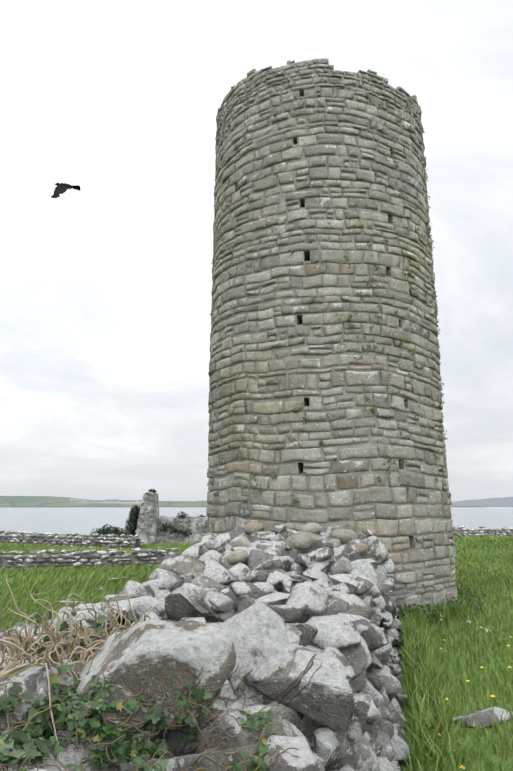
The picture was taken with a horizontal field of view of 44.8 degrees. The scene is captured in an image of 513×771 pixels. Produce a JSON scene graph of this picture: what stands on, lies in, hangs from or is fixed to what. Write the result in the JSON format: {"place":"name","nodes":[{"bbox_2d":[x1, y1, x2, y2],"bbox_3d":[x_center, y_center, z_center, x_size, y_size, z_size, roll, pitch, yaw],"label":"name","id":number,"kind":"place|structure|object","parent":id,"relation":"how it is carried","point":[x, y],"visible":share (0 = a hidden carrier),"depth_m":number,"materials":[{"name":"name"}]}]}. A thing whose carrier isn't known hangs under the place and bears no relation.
{"place":"outdoors","nodes":[
{"label":"outdoors","id":0,"kind":"place"},
{"bbox_2d":[51,183,80,197],"bbox_3d":[-4.035,-4.121,13.197,0.584,0.707,0.289,9,-34,-3],"label":"crow","id":1,"kind":"object","parent":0,"point":[61,188],"visible":1,"depth_m":13.10,"materials":[{"name":"black"}]},
{"bbox_2d":[0,496,463,506],"bbox_3d":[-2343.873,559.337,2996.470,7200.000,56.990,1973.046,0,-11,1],"label":"shore land","id":2,"kind":"structure","parent":0,"point":[29,501],"depth_m":2573.92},
{"bbox_2d":[70,499,141,502],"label":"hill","id":3,"kind":"structure","parent":2,"relation":"on","point":[104,501],"depth_m":2666.72,"materials":[{"name":"grey"}]},
{"bbox_2d":[0,507,512,534],"bbox_3d":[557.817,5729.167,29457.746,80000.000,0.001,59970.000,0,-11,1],"label":"sea water","id":4,"kind":"structure","parent":0,"point":[70,520],"depth_m":178.24,"materials":[{"name":"grey liquid"}]},
{"bbox_2d":[0,534,512,770],"bbox_3d":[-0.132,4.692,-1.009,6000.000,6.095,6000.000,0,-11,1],"label":"ground","id":5,"kind":"structure","parent":0,"point":[401,679],"depth_m":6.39,"materials":[{"name":"green plant"}]},
{"bbox_2d":[0,530,143,549],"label":"field wall","id":6,"kind":"structure","parent":5,"relation":"on","point":[74,539],"depth_m":27.85,"materials":[{"name":"stone"}]},
{"bbox_2d":[0,547,178,570],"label":"field wall","id":7,"kind":"structure","parent":5,"relation":"on","point":[78,558],"depth_m":18.32,"materials":[{"name":"grey stone"}]},
{"bbox_2d":[136,492,207,544],"bbox_3d":[-0.824,6.554,30.004,9.856,2.857,1.652,0,-11,1],"label":"church ruin","id":8,"kind":"object","parent":5,"relation":"on","point":[148,529],"visible":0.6,"depth_m":29.82,"materials":[{"name":"grey stone"}]},
{"bbox_2d":[90,488,205,537],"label":"ivy bushes","id":9,"kind":"object","parent":8,"relation":"attached to","point":[131,526],"visible":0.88,"depth_m":29.65,"materials":[{"name":"green plant"}]},
{"bbox_2d":[0,522,409,770],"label":"rubble wall","id":10,"kind":"structure","parent":5,"relation":"on","point":[290,599],"depth_m":3.36,"materials":[{"name":"stone"}]},
{"bbox_2d":[15,610,134,662],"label":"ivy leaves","id":11,"kind":"object","parent":10,"relation":"on","point":[98,627],"visible":0.58,"depth_m":2.95,"materials":[{"name":"green plant"}]},
{"bbox_2d":[0,574,167,770],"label":"dry vines","id":12,"kind":"object","parent":10,"relation":"on","point":[73,641],"visible":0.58,"depth_m":2.94,"materials":[{"name":"beige plant"}]},
{"bbox_2d":[0,653,321,770],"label":"ivy","id":13,"kind":"object","parent":10,"relation":"on","point":[13,749],"depth_m":2.33,"materials":[{"name":"green plant"}]},
{"bbox_2d":[59,577,512,728],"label":"loose rocks","id":14,"kind":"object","parent":5,"relation":"on","point":[483,717],"depth_m":5.17,"materials":[{"name":"grey stone"}]},
{"bbox_2d":[208,58,454,614],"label":"stone tower","id":15,"kind":"structure","parent":5,"relation":"on","point":[412,542],"depth_m":10.76,"materials":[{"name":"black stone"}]},
{"bbox_2d":[204,82,454,593],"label":"climbing plants","id":16,"kind":"object","parent":15,"relation":"attached to","point":[373,409],"visible":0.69,"depth_m":10.71,"materials":[{"name":"green plant"}]},
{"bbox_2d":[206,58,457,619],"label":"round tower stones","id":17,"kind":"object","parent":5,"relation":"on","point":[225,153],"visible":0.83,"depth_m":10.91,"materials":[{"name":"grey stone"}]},
{"bbox_2d":[394,585,487,676],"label":"weeds","id":18,"kind":"object","parent":5,"relation":"on","point":[479,602],"visible":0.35,"depth_m":9.68,"materials":[{"name":"green plant"}]},
{"bbox_2d":[400,592,494,634],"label":"wildflowers","id":19,"kind":"object","parent":5,"relation":"on","point":[486,631],"visible":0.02,"depth_m":9.02,"materials":[{"name":"plant"}]},
{"bbox_2d":[438,619,511,770],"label":"dandelions","id":20,"kind":"object","parent":5,"relation":"on","point":[481,667],"visible":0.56,"depth_m":6.01,"materials":[{"name":"yellow plant"}]},
{"bbox_2d":[452,526,512,536],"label":"field wall","id":21,"kind":"structure","parent":5,"relation":"on","point":[503,531],"depth_m":36.77,"materials":[{"name":"grey stone"}]},
{"bbox_2d":[0,0,512,501],"label":"sky","id":22,"kind":"structure","parent":0,"point":[106,285],"materials":[{"name":"white"}]},
{"bbox_2d":[449,497,512,505],"bbox_3d":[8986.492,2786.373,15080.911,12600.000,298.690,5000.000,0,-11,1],"label":"hills","id":23,"kind":"structure","parent":0,"point":[506,501],"depth_m":14040.62,"materials":[{"name":"grey"}]},
{"bbox_2d":[464,506,512,506],"bbox_3d":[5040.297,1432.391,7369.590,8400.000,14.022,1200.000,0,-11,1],"label":"shore","id":24,"kind":"structure","parent":0,"point":[488,506],"depth_m":7086.18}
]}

